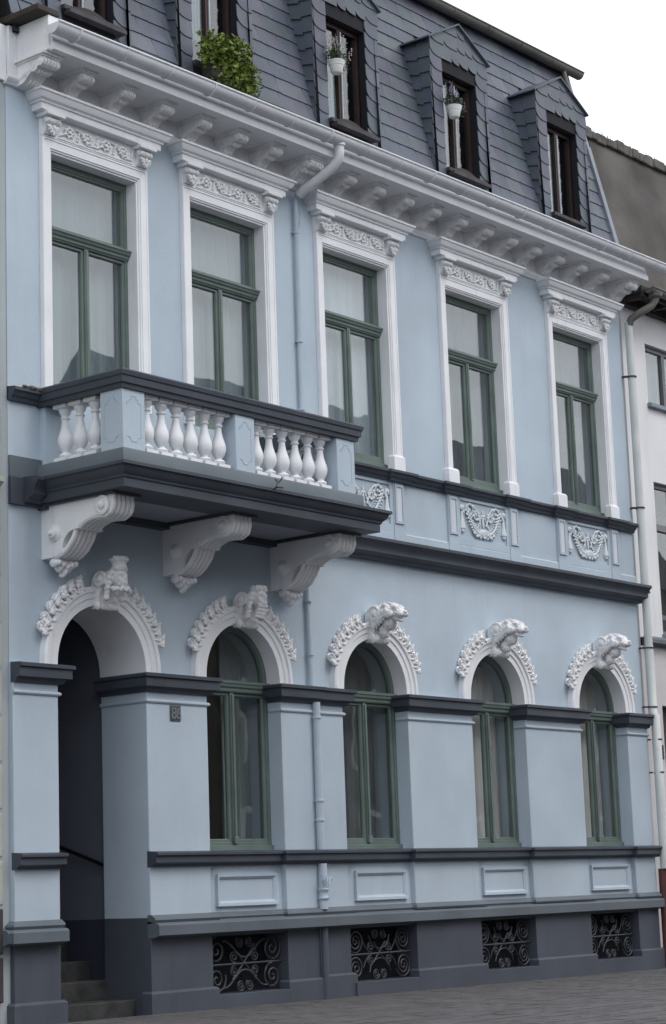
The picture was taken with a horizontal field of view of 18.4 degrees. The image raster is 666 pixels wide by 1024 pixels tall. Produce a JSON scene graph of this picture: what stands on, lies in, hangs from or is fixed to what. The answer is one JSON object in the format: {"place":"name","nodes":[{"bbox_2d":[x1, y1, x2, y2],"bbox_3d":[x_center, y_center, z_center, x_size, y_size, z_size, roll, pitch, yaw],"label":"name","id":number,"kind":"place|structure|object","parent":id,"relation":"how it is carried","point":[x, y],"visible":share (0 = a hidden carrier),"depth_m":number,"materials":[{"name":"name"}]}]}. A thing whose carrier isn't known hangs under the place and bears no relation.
{"place":"outdoors","nodes":[
{"label":"outdoors","id":0,"kind":"place"},
{"bbox_2d":[61,968,665,1023],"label":"pavement","id":1,"kind":"structure","parent":0,"point":[635,997],"depth_m":19.86,"materials":[{"name":"stone"}]},
{"bbox_2d":[585,126,665,962],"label":"white house","id":2,"kind":"structure","parent":1,"relation":"on","point":[632,183],"depth_m":29.77,"materials":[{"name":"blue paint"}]},
{"bbox_2d":[645,346,665,411],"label":"window","id":3,"kind":"structure","parent":2,"relation":"in","point":[655,359],"depth_m":30.46,"materials":[{"name":"white glass"}]},
{"bbox_2d":[654,484,665,637],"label":"window","id":4,"kind":"structure","parent":2,"relation":"in","point":[659,490],"depth_m":30.00,"materials":[{"name":"white glass"}]},
{"bbox_2d":[444,0,665,164],"label":"sky","id":5,"kind":"structure","parent":0,"point":[619,46],"materials":[{"name":"white"}]},
{"label":"ground","id":6,"kind":"structure","parent":0,"visible":0},
{"bbox_2d":[0,474,3,1002],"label":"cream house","id":7,"kind":"structure","parent":6,"relation":"on","point":[1,881],"depth_m":19.02,"materials":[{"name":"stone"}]},
{"bbox_2d":[0,0,665,1023],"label":"townhouse","id":8,"kind":"structure","parent":6,"relation":"on","point":[160,530],"depth_m":23.15,"materials":[{"name":"blue paint"}]},
{"bbox_2d":[51,171,115,383],"bbox_3d":[-2.692,-2.289,21.249,0.066,2.480,1.207,-10,-13,38],"label":"net curtain","id":9,"kind":"object","parent":8,"relation":"hanging from","point":[81,208],"visible":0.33,"depth_m":21.39,"materials":[{"name":"white fabric"}]},
{"bbox_2d":[51,160,131,384],"bbox_3d":[-2.558,-2.313,21.143,0.186,2.500,1.234,-10,-13,38],"label":"window","id":10,"kind":"structure","parent":8,"relation":"in","point":[85,246],"depth_m":21.35,"materials":[{"name":"green paint"}]},
{"bbox_2d":[170,705,180,720],"bbox_3d":[-1.609,2.058,21.004,0.022,0.160,0.156,-10,-13,38],"label":"house number plate","id":11,"kind":"object","parent":8,"relation":"attached to","point":[175,712],"visible":1,"depth_m":20.99,"materials":[{"name":"metal"}]},
{"bbox_2d":[191,0,201,42],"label":"net curtain","id":12,"kind":"object","parent":8,"relation":"hanging from","point":[196,15],"visible":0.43,"depth_m":23.27,"materials":[{"name":"white fabric"}]},
{"bbox_2d":[190,218,242,418],"bbox_3d":[-1.394,-2.045,22.830,0.069,2.480,1.207,-10,-13,38],"label":"net curtain","id":13,"kind":"object","parent":8,"relation":"hanging from","point":[215,250],"visible":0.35,"depth_m":23.02,"materials":[{"name":"white fabric"}]},
{"bbox_2d":[190,207,261,437],"bbox_3d":[-1.262,-2.069,22.725,0.186,2.500,1.234,-10,-13,38],"label":"window","id":14,"kind":"structure","parent":8,"relation":"in","point":[247,293],"depth_m":22.98,"materials":[{"name":"green paint"}]},
{"bbox_2d":[195,29,262,97],"bbox_3d":[-1.133,-4.964,22.895,0.426,0.732,1.014,-10,-13,38],"label":"trough shrub","id":15,"kind":"object","parent":8,"relation":"on","point":[230,64],"visible":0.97,"depth_m":22.78,"materials":[{"name":"green plant"}]},
{"bbox_2d":[218,636,249,838],"bbox_3d":[-1.087,2.503,22.396,0.075,2.300,0.437,-10,-13,38],"label":"net curtain","id":16,"kind":"object","parent":8,"relation":"hanging from","point":[231,666],"visible":0.47,"depth_m":22.44,"materials":[{"name":"grey fabric"}]},
{"bbox_2d":[210,626,273,850],"bbox_3d":[-1.100,2.413,21.946,0.176,2.406,1.208,-10,-13,38],"label":"window","id":17,"kind":"structure","parent":8,"relation":"in","point":[229,689],"depth_m":22.09,"materials":[{"name":"green paint"}]},
{"bbox_2d":[326,49,336,118],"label":"net curtain","id":18,"kind":"object","parent":8,"relation":"hanging from","point":[332,96],"visible":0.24,"depth_m":25.09,"materials":[{"name":"white fabric"}]},
{"bbox_2d":[324,34,351,74],"bbox_3d":[0.063,-5.542,24.865,0.254,0.508,0.464,-10,-13,38],"label":"hanging flowerpot","id":19,"kind":"object","parent":8,"relation":"hanging from","point":[336,62],"visible":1,"depth_m":24.77,"materials":[{"name":"white ceramic"}]},
{"bbox_2d":[323,263,370,454],"bbox_3d":[0.037,-1.774,24.584,0.066,2.480,1.206,-11,-13,39],"label":"net curtain","id":20,"kind":"object","parent":8,"relation":"hanging from","point":[343,292],"visible":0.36,"depth_m":24.81,"materials":[{"name":"white fabric"}]},
{"bbox_2d":[323,253,387,467],"bbox_3d":[0.173,-1.798,24.476,0.186,2.500,1.234,-10,-13,38],"label":"window","id":21,"kind":"structure","parent":8,"relation":"in","point":[371,330],"depth_m":24.73,"materials":[{"name":"green paint"}]},
{"bbox_2d":[342,650,375,837],"bbox_3d":[0.130,2.733,23.883,0.067,2.300,1.147,-10,-13,38],"label":"net curtain","id":22,"kind":"object","parent":8,"relation":"hanging from","point":[357,676],"visible":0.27,"depth_m":24.05,"materials":[{"name":"grey fabric"}]},
{"bbox_2d":[347,641,402,848],"bbox_3d":[0.347,2.686,23.713,0.176,2.406,1.208,-10,-13,38],"label":"window","id":23,"kind":"structure","parent":8,"relation":"in","point":[363,699],"depth_m":23.87,"materials":[{"name":"green paint"}]},
{"bbox_2d":[443,88,448,166],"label":"net curtain","id":24,"kind":"object","parent":8,"relation":"hanging from","point":[446,149],"visible":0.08,"depth_m":26.93,"materials":[{"name":"white fabric"}]},
{"bbox_2d":[443,81,466,118],"bbox_3d":[1.564,-5.375,26.734,0.245,0.508,0.475,-10,-13,38],"label":"hanging flowerpot","id":25,"kind":"object","parent":8,"relation":"hanging from","point":[454,106],"visible":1,"depth_m":26.66,"materials":[{"name":"white ceramic"}]},
{"bbox_2d":[446,304,484,480],"bbox_3d":[1.579,-1.483,26.465,0.079,2.480,1.207,-10,-13,38],"label":"net curtain","id":26,"kind":"object","parent":8,"relation":"hanging from","point":[462,330],"visible":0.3,"depth_m":26.67,"materials":[{"name":"white fabric"}]},
{"bbox_2d":[445,294,502,493],"bbox_3d":[1.714,-1.508,26.358,0.186,2.500,1.234,-10,-13,38],"label":"window","id":27,"kind":"structure","parent":8,"relation":"in","point":[485,365],"depth_m":26.59,"materials":[{"name":"green paint"}]},
{"bbox_2d":[471,667,500,837],"bbox_3d":[1.728,3.047,25.760,0.068,2.250,1.147,-10,-13,38],"label":"net curtain","id":28,"kind":"object","parent":8,"relation":"hanging from","point":[481,687],"visible":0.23,"depth_m":26.01,"materials":[{"name":"white fabric"}]},
{"bbox_2d":[477,655,521,846],"bbox_3d":[1.911,2.981,25.621,0.176,2.406,1.208,-10,-13,38],"label":"window","id":29,"kind":"structure","parent":8,"relation":"in","point":[494,709],"depth_m":25.80,"materials":[{"name":"green paint"}]},
{"bbox_2d":[547,135,554,211],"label":"net curtain","id":30,"kind":"object","parent":8,"relation":"hanging from","point":[550,171],"visible":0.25,"depth_m":28.92,"materials":[{"name":"white fabric"}]},
{"bbox_2d":[553,340,586,504],"bbox_3d":[3.141,-1.189,28.369,0.067,2.480,1.207,-10,-13,38],"label":"net curtain","id":31,"kind":"object","parent":8,"relation":"hanging from","point":[566,362],"visible":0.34,"depth_m":28.59,"materials":[{"name":"white fabric"}]},
{"bbox_2d":[553,331,603,515],"bbox_3d":[3.275,-1.213,28.263,0.186,2.500,1.234,-10,-13,38],"label":"window","id":32,"kind":"structure","parent":8,"relation":"in","point":[587,396],"depth_m":28.50,"materials":[{"name":"green paint"}]},
{"bbox_2d":[579,678,603,836],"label":"net curtain","id":33,"kind":"object","parent":8,"relation":"hanging from","point":[587,700],"visible":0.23,"depth_m":27.91,"materials":[{"name":"white fabric"}]},
{"bbox_2d":[585,668,623,845],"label":"window","id":34,"kind":"structure","parent":8,"relation":"in","point":[596,717],"depth_m":27.74,"materials":[{"name":"green paint"}]}
]}

